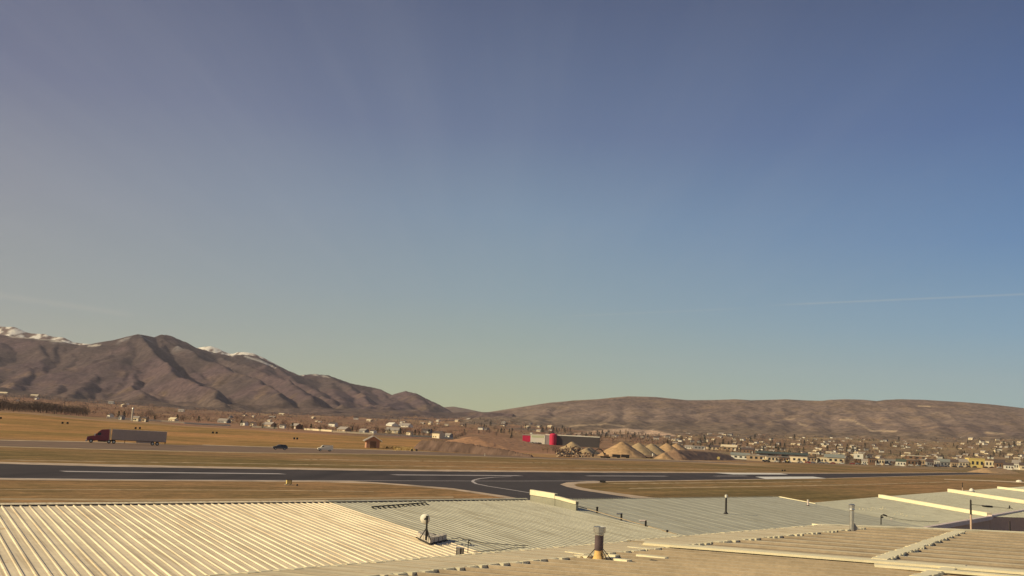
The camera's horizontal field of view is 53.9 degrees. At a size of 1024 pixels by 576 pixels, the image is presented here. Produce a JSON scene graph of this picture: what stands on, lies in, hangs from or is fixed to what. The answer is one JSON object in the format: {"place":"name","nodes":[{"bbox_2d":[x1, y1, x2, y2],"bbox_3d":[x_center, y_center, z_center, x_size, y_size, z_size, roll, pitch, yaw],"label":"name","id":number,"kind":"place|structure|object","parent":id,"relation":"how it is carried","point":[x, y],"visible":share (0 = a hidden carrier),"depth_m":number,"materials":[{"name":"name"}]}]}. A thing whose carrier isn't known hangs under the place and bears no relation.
{"place":"outdoors","nodes":[
{"label":"outdoors","id":0,"kind":"place"},
{"bbox_2d":[0,327,281,367],"bbox_3d":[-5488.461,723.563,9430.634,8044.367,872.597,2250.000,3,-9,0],"label":"snowy ridge","id":1,"kind":"structure","parent":0,"point":[12,331],"depth_m":9541.92,"materials":[{"name":"snow"}]},
{"bbox_2d":[0,334,512,420],"bbox_3d":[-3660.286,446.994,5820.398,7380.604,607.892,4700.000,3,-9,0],"label":"mountains","id":2,"kind":"structure","parent":0,"point":[166,371],"depth_m":5235.01,"materials":[{"name":"stone"}]},
{"bbox_2d":[444,407,478,412],"bbox_3d":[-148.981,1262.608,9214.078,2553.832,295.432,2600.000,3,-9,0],"label":"hills","id":3,"kind":"structure","parent":0,"point":[454,409],"depth_m":8803.68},
{"bbox_2d":[0,396,1023,502],"bbox_3d":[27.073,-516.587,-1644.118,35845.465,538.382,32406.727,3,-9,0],"label":"ground","id":4,"kind":"structure","parent":0,"point":[30,425],"depth_m":297.85,"materials":[{"name":"brown plant"}]},
{"bbox_2d":[34,402,47,412],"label":"bare tree","id":5,"kind":"object","parent":4,"relation":"on","point":[38,406],"visible":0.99,"depth_m":934.46,"materials":[{"name":"brown plant"}]},
{"bbox_2d":[50,405,60,413],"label":"bare tree","id":6,"kind":"object","parent":4,"relation":"on","point":[56,410],"visible":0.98,"depth_m":963.79,"materials":[{"name":"brown plant"}]},
{"bbox_2d":[132,416,140,420],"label":"house","id":7,"kind":"structure","parent":4,"relation":"on","point":[136,418],"depth_m":896.45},
{"bbox_2d":[107,417,183,422],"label":"white fence","id":8,"kind":"object","parent":4,"relation":"on","point":[149,420],"visible":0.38,"depth_m":1014.81,"materials":[{"name":"beige paint"}]},
{"bbox_2d":[142,417,148,421],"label":"house","id":9,"kind":"structure","parent":4,"relation":"on","point":[145,419],"depth_m":879.13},
{"bbox_2d":[168,417,178,420],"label":"house","id":10,"kind":"structure","parent":4,"relation":"on","point":[173,419],"depth_m":1032.87,"materials":[{"name":"white paint"}]},
{"bbox_2d":[0,489,373,491],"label":"grass strip","id":11,"kind":"object","parent":4,"relation":"on","point":[157,489],"depth_m":88.90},
{"bbox_2d":[184,422,229,425],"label":"white fence","id":12,"kind":"object","parent":4,"relation":"on","point":[207,424],"visible":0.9,"depth_m":1024.28,"materials":[{"name":"beige paint"}]},
{"bbox_2d":[217,418,230,422],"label":"house","id":13,"kind":"structure","parent":4,"relation":"on","point":[222,420],"depth_m":1665.65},
{"bbox_2d":[0,497,453,500],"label":"grass strip","id":14,"kind":"object","parent":4,"relation":"on","point":[209,499],"depth_m":82.21,"materials":[{"name":"plant"}]},
{"bbox_2d":[0,394,465,434],"bbox_3d":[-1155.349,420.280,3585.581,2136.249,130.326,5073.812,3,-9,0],"label":"valley woods","id":15,"kind":"object","parent":4,"relation":"on","point":[244,412],"visible":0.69,"depth_m":2856.06,"materials":[{"name":"plant"}]},
{"bbox_2d":[0,500,481,575],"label":"hangar","id":16,"kind":"structure","parent":4,"relation":"on","point":[185,538],"depth_m":30.77,"materials":[{"name":"metal"}]},
{"bbox_2d":[416,514,447,544],"bbox_3d":[-2.745,8.184,34.597,1.035,0.976,2.642,0,-9,18],"label":"antenna dish","id":17,"kind":"object","parent":16,"relation":"on","point":[427,537],"visible":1,"depth_m":33.68,"materials":[{"name":"metal"}]},
{"bbox_2d":[456,547,464,554],"bbox_3d":[-1.631,8.284,31.605,0.264,0.290,0.160,3,-9,0],"label":"vent box","id":18,"kind":"object","parent":16,"relation":"on","point":[459,550],"visible":0.7,"depth_m":31.56,"materials":[{"name":"metal"}]},
{"bbox_2d":[251,426,276,428],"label":"white fence","id":19,"kind":"object","parent":4,"relation":"on","point":[264,427],"visible":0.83,"depth_m":1037.28,"materials":[{"name":"beige paint"}]},
{"bbox_2d":[262,422,276,426],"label":"house","id":20,"kind":"structure","parent":4,"relation":"on","point":[269,424],"depth_m":1084.48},
{"bbox_2d":[291,423,301,428],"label":"house","id":21,"kind":"structure","parent":4,"relation":"on","point":[297,425],"depth_m":1113.59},
{"bbox_2d":[303,428,331,431],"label":"white fence","id":22,"kind":"object","parent":4,"relation":"on","point":[317,429],"visible":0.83,"depth_m":1078.67,"materials":[{"name":"beige paint"}]},
{"bbox_2d":[328,422,337,426],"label":"house","id":23,"kind":"structure","parent":4,"relation":"on","point":[333,424],"depth_m":1898.07,"materials":[{"name":"white paint"}]},
{"bbox_2d":[337,426,351,431],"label":"house","id":24,"kind":"structure","parent":4,"relation":"on","point":[348,429],"depth_m":1061.29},
{"bbox_2d":[13,440,711,461],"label":"verge strip","id":25,"kind":"object","parent":4,"relation":"on","point":[260,446],"visible":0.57,"depth_m":334.95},
{"bbox_2d":[0,446,737,463],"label":"verge strip","id":26,"kind":"object","parent":4,"relation":"on","point":[307,453],"visible":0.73,"depth_m":264.86,"materials":[{"name":"brown plant"}]},
{"bbox_2d":[363,436,381,447],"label":"brick shed","id":27,"kind":"structure","parent":4,"relation":"on","point":[372,441],"depth_m":452.21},
{"bbox_2d":[370,441,375,447],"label":"garage door","id":28,"kind":"structure","parent":27,"relation":"in","point":[372,443],"depth_m":452.02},
{"bbox_2d":[0,440,746,463],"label":"highway","id":29,"kind":"structure","parent":4,"relation":"on","point":[106,445],"depth_m":284.41,"materials":[{"name":"asphalt"}]},
{"bbox_2d":[85,429,166,445],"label":"semi truck","id":30,"kind":"object","parent":29,"relation":"on","point":[140,436],"visible":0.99,"depth_m":274.83,"materials":[{"name":"grey paint"}]},
{"bbox_2d":[272,444,287,449],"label":"suv","id":31,"kind":"object","parent":29,"relation":"on","point":[281,446],"visible":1,"depth_m":309.68,"materials":[{"name":"grey paint"}]},
{"bbox_2d":[317,445,332,450],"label":"cargo van","id":32,"kind":"object","parent":29,"relation":"on","point":[327,447],"visible":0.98,"depth_m":323.58,"materials":[{"name":"white paint"}]},
{"bbox_2d":[19,460,737,469],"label":"grass strip","id":33,"kind":"object","parent":4,"relation":"on","point":[323,464],"depth_m":185.67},
{"bbox_2d":[386,422,397,426],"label":"house","id":34,"kind":"structure","parent":4,"relation":"on","point":[391,424],"depth_m":2495.73,"materials":[{"name":"white paint"}]},
{"bbox_2d":[332,431,452,438],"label":"white fence","id":35,"kind":"object","parent":4,"relation":"on","point":[386,434],"visible":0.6,"depth_m":1010.21,"materials":[{"name":"beige paint"}]},
{"bbox_2d":[385,427,400,432],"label":"house","id":36,"kind":"structure","parent":4,"relation":"on","point":[393,428],"depth_m":1220.95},
{"bbox_2d":[393,446,415,450],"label":"dry grass","id":37,"kind":"structure","parent":4,"relation":"on","point":[402,448],"depth_m":447.96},
{"bbox_2d":[398,423,412,427],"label":"house","id":38,"kind":"structure","parent":4,"relation":"on","point":[405,424],"depth_m":2497.14,"materials":[{"name":"white paint"}]},
{"bbox_2d":[300,459,541,462],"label":"grass strip","id":39,"kind":"object","parent":4,"relation":"on","point":[408,460],"depth_m":255.97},
{"bbox_2d":[335,482,513,497],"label":"gravel shoulder","id":40,"kind":"object","parent":4,"relation":"on","point":[502,496],"visible":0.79,"depth_m":123.54},
{"bbox_2d":[432,431,444,438],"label":"house","id":41,"kind":"structure","parent":4,"relation":"on","point":[439,434],"depth_m":1037.33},
{"bbox_2d":[413,440,532,456],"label":"earth bank","id":42,"kind":"structure","parent":4,"relation":"on","point":[441,446],"depth_m":454.98,"materials":[{"name":"soil"}]},
{"bbox_2d":[0,462,971,473],"bbox_3d":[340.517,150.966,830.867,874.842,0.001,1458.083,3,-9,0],"label":"gravel shoulder","id":43,"kind":"object","parent":4,"relation":"on","point":[106,465],"visible":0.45,"depth_m":169.36},
{"bbox_2d":[0,474,981,481],"bbox_3d":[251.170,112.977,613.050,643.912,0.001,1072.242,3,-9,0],"label":"gravel shoulder","id":44,"kind":"object","parent":4,"relation":"on","point":[341,481],"visible":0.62,"depth_m":117.34},
{"bbox_2d":[0,464,991,480],"bbox_3d":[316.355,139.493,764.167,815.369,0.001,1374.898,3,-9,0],"label":"runway","id":45,"kind":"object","parent":4,"relation":"on","point":[27,471],"visible":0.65,"depth_m":147.79,"materials":[{"name":"asphalt"}]},
{"bbox_2d":[64,471,279,473],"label":"runway centerline stripe","id":46,"kind":"object","parent":45,"relation":"on","point":[171,472],"visible":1,"depth_m":126.21,"materials":[{"name":"paint"}]},
{"bbox_2d":[33,478,376,480],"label":"runway edge line","id":47,"kind":"object","parent":45,"relation":"on","point":[166,479],"visible":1,"depth_m":110.12,"materials":[{"name":"paint"}]},
{"bbox_2d":[390,474,517,475],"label":"runway centerline stripe","id":48,"kind":"object","parent":45,"relation":"on","point":[476,475],"visible":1,"depth_m":174.95,"materials":[{"name":"paint"}]},
{"bbox_2d":[722,473,787,474],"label":"white pad","id":49,"kind":"object","parent":45,"relation":"on","point":[753,473],"visible":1,"depth_m":325.65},
{"bbox_2d":[759,477,819,478],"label":"white pad","id":50,"kind":"object","parent":45,"relation":"on","point":[788,477],"visible":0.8,"depth_m":285.09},
{"bbox_2d":[364,481,630,499],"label":"taxiway","id":51,"kind":"structure","parent":4,"relation":"on","point":[557,487],"depth_m":132.18,"materials":[{"name":"asphalt"}]},
{"bbox_2d":[471,476,528,492],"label":"taxiway centerline","id":52,"kind":"object","parent":51,"relation":"on","point":[490,486],"visible":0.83,"depth_m":141.19,"materials":[{"name":"paint"}]},
{"bbox_2d":[448,437,549,449],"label":"dirt mound","id":53,"kind":"object","parent":4,"relation":"on","point":[506,443],"visible":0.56,"depth_m":742.00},
{"bbox_2d":[328,498,682,552],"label":"hangar","id":54,"kind":"structure","parent":4,"relation":"on","point":[511,522],"depth_m":42.17,"materials":[{"name":"metal"}]},
{"bbox_2d":[371,502,428,508],"bbox_3d":[-4.913,9.647,44.651,0.332,0.168,4.519,-1,-10,27],"label":"snow guard","id":55,"kind":"object","parent":54,"relation":"on","point":[408,504],"visible":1,"depth_m":44.57,"materials":[{"name":"grey metal"}]},
{"bbox_2d":[451,537,527,545],"bbox_3d":[-0.798,8.742,34.668,2.654,0.118,0.630,1,-9,13],"label":"cable","id":56,"kind":"object","parent":54,"relation":"on","point":[490,543],"visible":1,"depth_m":34.54,"materials":[{"name":"metal"}]},
{"bbox_2d":[457,417,662,439],"bbox_3d":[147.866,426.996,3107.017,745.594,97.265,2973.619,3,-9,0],"label":"valley woods","id":57,"kind":"object","parent":4,"relation":"on","point":[619,436],"visible":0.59,"depth_m":2869.21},
{"bbox_2d":[522,432,599,447],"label":"store","id":58,"kind":"structure","parent":4,"relation":"on","point":[552,438],"depth_m":1305.51,"materials":[{"name":"white paint"}]},
{"bbox_2d":[560,442,582,448],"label":"gravel pile","id":59,"kind":"object","parent":4,"relation":"on","point":[572,444],"visible":0.42,"depth_m":1035.81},
{"bbox_2d":[556,445,589,456],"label":"rubble","id":60,"kind":"object","parent":4,"relation":"on","point":[572,452],"visible":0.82,"depth_m":635.46,"materials":[{"name":"stone"}]},
{"bbox_2d":[581,447,599,453],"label":"gravel pile","id":61,"kind":"object","parent":4,"relation":"on","point":[590,450],"visible":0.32,"depth_m":757.18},
{"bbox_2d":[592,448,609,457],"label":"excavator","id":62,"kind":"object","parent":4,"relation":"on","point":[605,455],"visible":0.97,"depth_m":557.79,"materials":[{"name":"yellow metal"}]},
{"bbox_2d":[561,482,655,498],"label":"gravel shoulder","id":63,"kind":"object","parent":4,"relation":"on","point":[570,484],"visible":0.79,"depth_m":138.11},
{"bbox_2d":[200,523,1023,575],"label":"hangar","id":64,"kind":"structure","parent":4,"relation":"on","point":[831,550],"depth_m":21.57,"materials":[{"name":"beige metal"}]},
{"bbox_2d":[587,526,611,559],"bbox_3d":[1.735,5.071,19.950,0.503,0.680,0.282,1,-9,16],"label":"flue pipe","id":65,"kind":"object","parent":64,"relation":"on","point":[599,531],"visible":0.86,"depth_m":19.89,"materials":[{"name":"metal"}]},
{"bbox_2d":[565,546,668,561],"bbox_3d":[2.427,5.566,21.046,1.673,0.055,2.878,-4,-11,40],"label":"roof patch","id":66,"kind":"object","parent":64,"relation":"on","point":[613,557],"visible":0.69,"depth_m":20.57,"materials":[{"name":"beige metal"}]},
{"bbox_2d":[848,504,858,530],"bbox_3d":[10.819,7.252,31.821,0.395,0.842,0.206,3,-9,0],"label":"flue pipe","id":67,"kind":"object","parent":64,"relation":"on","point":[853,526],"visible":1,"depth_m":31.77,"materials":[{"name":"metal"}]},
{"bbox_2d":[970,500,971,528],"bbox_3d":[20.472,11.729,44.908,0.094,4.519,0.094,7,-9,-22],"label":"utility pole","id":68,"kind":"object","parent":64,"relation":"on","point":[970,514],"visible":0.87,"depth_m":45.11,"materials":[{"name":"brown metal"}]},
{"bbox_2d":[597,442,647,457],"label":"gravel pile","id":69,"kind":"object","parent":4,"relation":"on","point":[620,448],"visible":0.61,"depth_m":680.93,"materials":[{"name":"gravel"}]},
{"bbox_2d":[632,443,656,455],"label":"gravel pile","id":70,"kind":"object","parent":4,"relation":"on","point":[641,448],"visible":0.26,"depth_m":894.59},
{"bbox_2d":[646,444,664,454],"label":"gravel pile","id":71,"kind":"object","parent":4,"relation":"on","point":[655,449],"visible":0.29,"depth_m":1014.86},
{"bbox_2d":[653,450,674,459],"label":"gravel pile","id":72,"kind":"object","parent":4,"relation":"on","point":[665,455],"visible":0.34,"depth_m":674.86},
{"bbox_2d":[659,443,676,451],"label":"gravel pile","id":73,"kind":"object","parent":4,"relation":"on","point":[666,447],"visible":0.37,"depth_m":1199.77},
{"bbox_2d":[672,444,687,449],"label":"gravel pile","id":74,"kind":"object","parent":4,"relation":"on","point":[678,446],"visible":0.27,"depth_m":1313.52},
{"bbox_2d":[693,445,704,449],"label":"building","id":75,"kind":"structure","parent":4,"relation":"on","point":[699,447],"depth_m":1627.92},
{"bbox_2d":[667,450,735,460],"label":"dirt mound","id":76,"kind":"object","parent":4,"relation":"on","point":[686,455],"visible":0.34,"depth_m":734.39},
{"bbox_2d":[706,445,719,449],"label":"building","id":77,"kind":"structure","parent":4,"relation":"on","point":[716,447],"depth_m":1658.82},
{"bbox_2d":[613,481,821,483],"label":"grass strip","id":78,"kind":"object","parent":4,"relation":"on","point":[699,482],"depth_m":203.82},
{"bbox_2d":[530,490,920,534],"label":"hangar","id":79,"kind":"structure","parent":4,"relation":"on","point":[691,515],"depth_m":56.68,"materials":[{"name":"beige metal"}]},
{"bbox_2d":[723,495,727,513],"bbox_3d":[12.081,12.256,56.893,0.331,1.164,0.315,3,-9,0],"label":"vent pipe","id":80,"kind":"object","parent":79,"relation":"on","point":[726,496],"visible":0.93,"depth_m":56.85,"materials":[{"name":"metal"}]},
{"bbox_2d":[720,444,737,450],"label":"building","id":81,"kind":"structure","parent":4,"relation":"on","point":[732,447],"depth_m":1646.97,"materials":[{"name":"white paint"}]},
{"bbox_2d":[730,452,749,458],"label":"building","id":82,"kind":"structure","parent":4,"relation":"on","point":[736,455],"depth_m":1034.74,"materials":[{"name":"white paint"}]},
{"bbox_2d":[741,447,754,453],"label":"building","id":83,"kind":"structure","parent":4,"relation":"on","point":[746,449],"depth_m":1510.39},
{"bbox_2d":[746,454,764,460],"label":"building","id":84,"kind":"structure","parent":4,"relation":"on","point":[755,457],"depth_m":968.29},
{"bbox_2d":[765,456,778,461],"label":"building","id":85,"kind":"structure","parent":4,"relation":"on","point":[773,458],"depth_m":950.50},
{"bbox_2d":[755,451,809,456],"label":"building","id":86,"kind":"structure","parent":4,"relation":"on","point":[778,454],"depth_m":1274.74,"materials":[{"name":"white metal"}]},
{"bbox_2d":[629,482,936,488],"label":"grass strip","id":87,"kind":"object","parent":4,"relation":"on","point":[773,486],"depth_m":195.03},
{"bbox_2d":[790,456,808,462],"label":"building","id":88,"kind":"structure","parent":4,"relation":"on","point":[799,458],"depth_m":1033.86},
{"bbox_2d":[809,457,816,462],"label":"building","id":89,"kind":"structure","parent":4,"relation":"on","point":[813,459],"depth_m":1092.70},
{"bbox_2d":[817,457,826,461],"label":"building","id":90,"kind":"structure","parent":4,"relation":"on","point":[821,459],"depth_m":1093.05,"materials":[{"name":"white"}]},
{"bbox_2d":[628,433,1023,461],"bbox_3d":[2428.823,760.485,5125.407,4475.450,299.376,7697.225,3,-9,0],"label":"town shrubs","id":91,"kind":"object","parent":4,"relation":"on","point":[782,443],"visible":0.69,"depth_m":2201.01,"materials":[{"name":"plant"}]},
{"bbox_2d":[824,454,844,462],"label":"building","id":92,"kind":"structure","parent":4,"relation":"on","point":[837,458],"depth_m":1135.62,"materials":[{"name":"paint"}]},
{"bbox_2d":[854,453,862,462],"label":"building","id":93,"kind":"structure","parent":4,"relation":"on","point":[857,457],"depth_m":1158.83,"materials":[{"name":"white paint"}]},
{"bbox_2d":[868,457,876,464],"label":"building","id":94,"kind":"structure","parent":4,"relation":"on","point":[872,461],"depth_m":1146.58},
{"bbox_2d":[877,458,884,464],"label":"building","id":95,"kind":"structure","parent":4,"relation":"on","point":[881,461],"depth_m":1164.11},
{"bbox_2d":[885,459,895,465],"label":"building","id":96,"kind":"structure","parent":4,"relation":"on","point":[888,461],"depth_m":1170.44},
{"bbox_2d":[896,459,905,465],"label":"building","id":97,"kind":"structure","parent":4,"relation":"on","point":[900,462],"depth_m":1164.89,"materials":[{"name":"white paint"}]},
{"bbox_2d":[811,494,991,529],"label":"hangar","id":98,"kind":"structure","parent":4,"relation":"on","point":[945,516],"depth_m":76.41,"materials":[{"name":"grey metal"}]},
{"bbox_2d":[906,459,918,465],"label":"building","id":99,"kind":"structure","parent":4,"relation":"on","point":[910,461],"depth_m":1200.29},
{"bbox_2d":[905,455,927,459],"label":"building","id":100,"kind":"structure","parent":4,"relation":"on","point":[913,456],"depth_m":1457.45,"materials":[{"name":"white paint"}]},
{"bbox_2d":[925,459,933,466],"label":"building","id":101,"kind":"structure","parent":4,"relation":"on","point":[928,462],"depth_m":1194.63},
{"bbox_2d":[934,460,939,466],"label":"building","id":102,"kind":"structure","parent":4,"relation":"on","point":[937,462],"depth_m":1200.20,"materials":[{"name":"white paint"}]},
{"bbox_2d":[937,459,949,466],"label":"building","id":103,"kind":"structure","parent":4,"relation":"on","point":[944,462],"depth_m":1212.62,"materials":[{"name":"paint"}]},
{"bbox_2d":[950,459,958,466],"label":"building","id":104,"kind":"structure","parent":4,"relation":"on","point":[953,462],"depth_m":1206.86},
{"bbox_2d":[894,489,1023,530],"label":"hangar","id":105,"kind":"structure","parent":4,"relation":"on","point":[1003,517],"depth_m":95.53,"materials":[{"name":"grey metal"}]},
{"bbox_2d":[956,459,968,466],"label":"building","id":106,"kind":"structure","parent":4,"relation":"on","point":[964,462],"depth_m":1218.44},
{"bbox_2d":[965,458,984,467],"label":"building","id":107,"kind":"structure","parent":4,"relation":"on","point":[978,462],"depth_m":1218.52,"materials":[{"name":"yellow paint"}]},
{"bbox_2d":[985,460,993,467],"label":"building","id":108,"kind":"structure","parent":4,"relation":"on","point":[989,463],"depth_m":1236.44,"materials":[{"name":"white paint"}]},
{"bbox_2d":[968,468,1019,473],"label":"dirt mound","id":109,"kind":"object","parent":4,"relation":"on","point":[995,470],"visible":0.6,"depth_m":1008.66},
{"bbox_2d":[965,486,1023,503],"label":"hangar","id":110,"kind":"structure","parent":4,"relation":"on","point":[1009,492],"depth_m":128.75,"materials":[{"name":"white metal"}]},
{"bbox_2d":[993,459,1004,467],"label":"building","id":111,"kind":"structure","parent":4,"relation":"on","point":[998,462],"depth_m":1231.29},
{"bbox_2d":[1003,462,1013,469],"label":"building","id":112,"kind":"structure","parent":4,"relation":"on","point":[1008,466],"depth_m":1200.91,"materials":[{"name":"white paint"}]},
{"bbox_2d":[1012,460,1020,469],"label":"building","id":113,"kind":"structure","parent":4,"relation":"on","point":[1016,464],"depth_m":1212.96,"materials":[{"name":"white paint"}]},
{"bbox_2d":[1019,462,1023,469],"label":"building","id":114,"kind":"structure","parent":4,"relation":"on","point":[1021,465],"depth_m":1207.81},
{"bbox_2d":[0,0,1023,411],"label":"sky","id":115,"kind":"structure","parent":0,"point":[477,205],"materials":[{"name":"blue"}]},
{"bbox_2d":[460,396,1023,443],"bbox_3d":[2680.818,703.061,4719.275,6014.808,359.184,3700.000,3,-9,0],"label":"hills","id":116,"kind":"structure","parent":0,"point":[911,420],"depth_m":4507.07,"materials":[{"name":"soil"}]},
{"bbox_2d":[944,479,1023,482],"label":"dirt track","id":117,"kind":"structure","parent":0,"point":[985,480],"depth_m":446.27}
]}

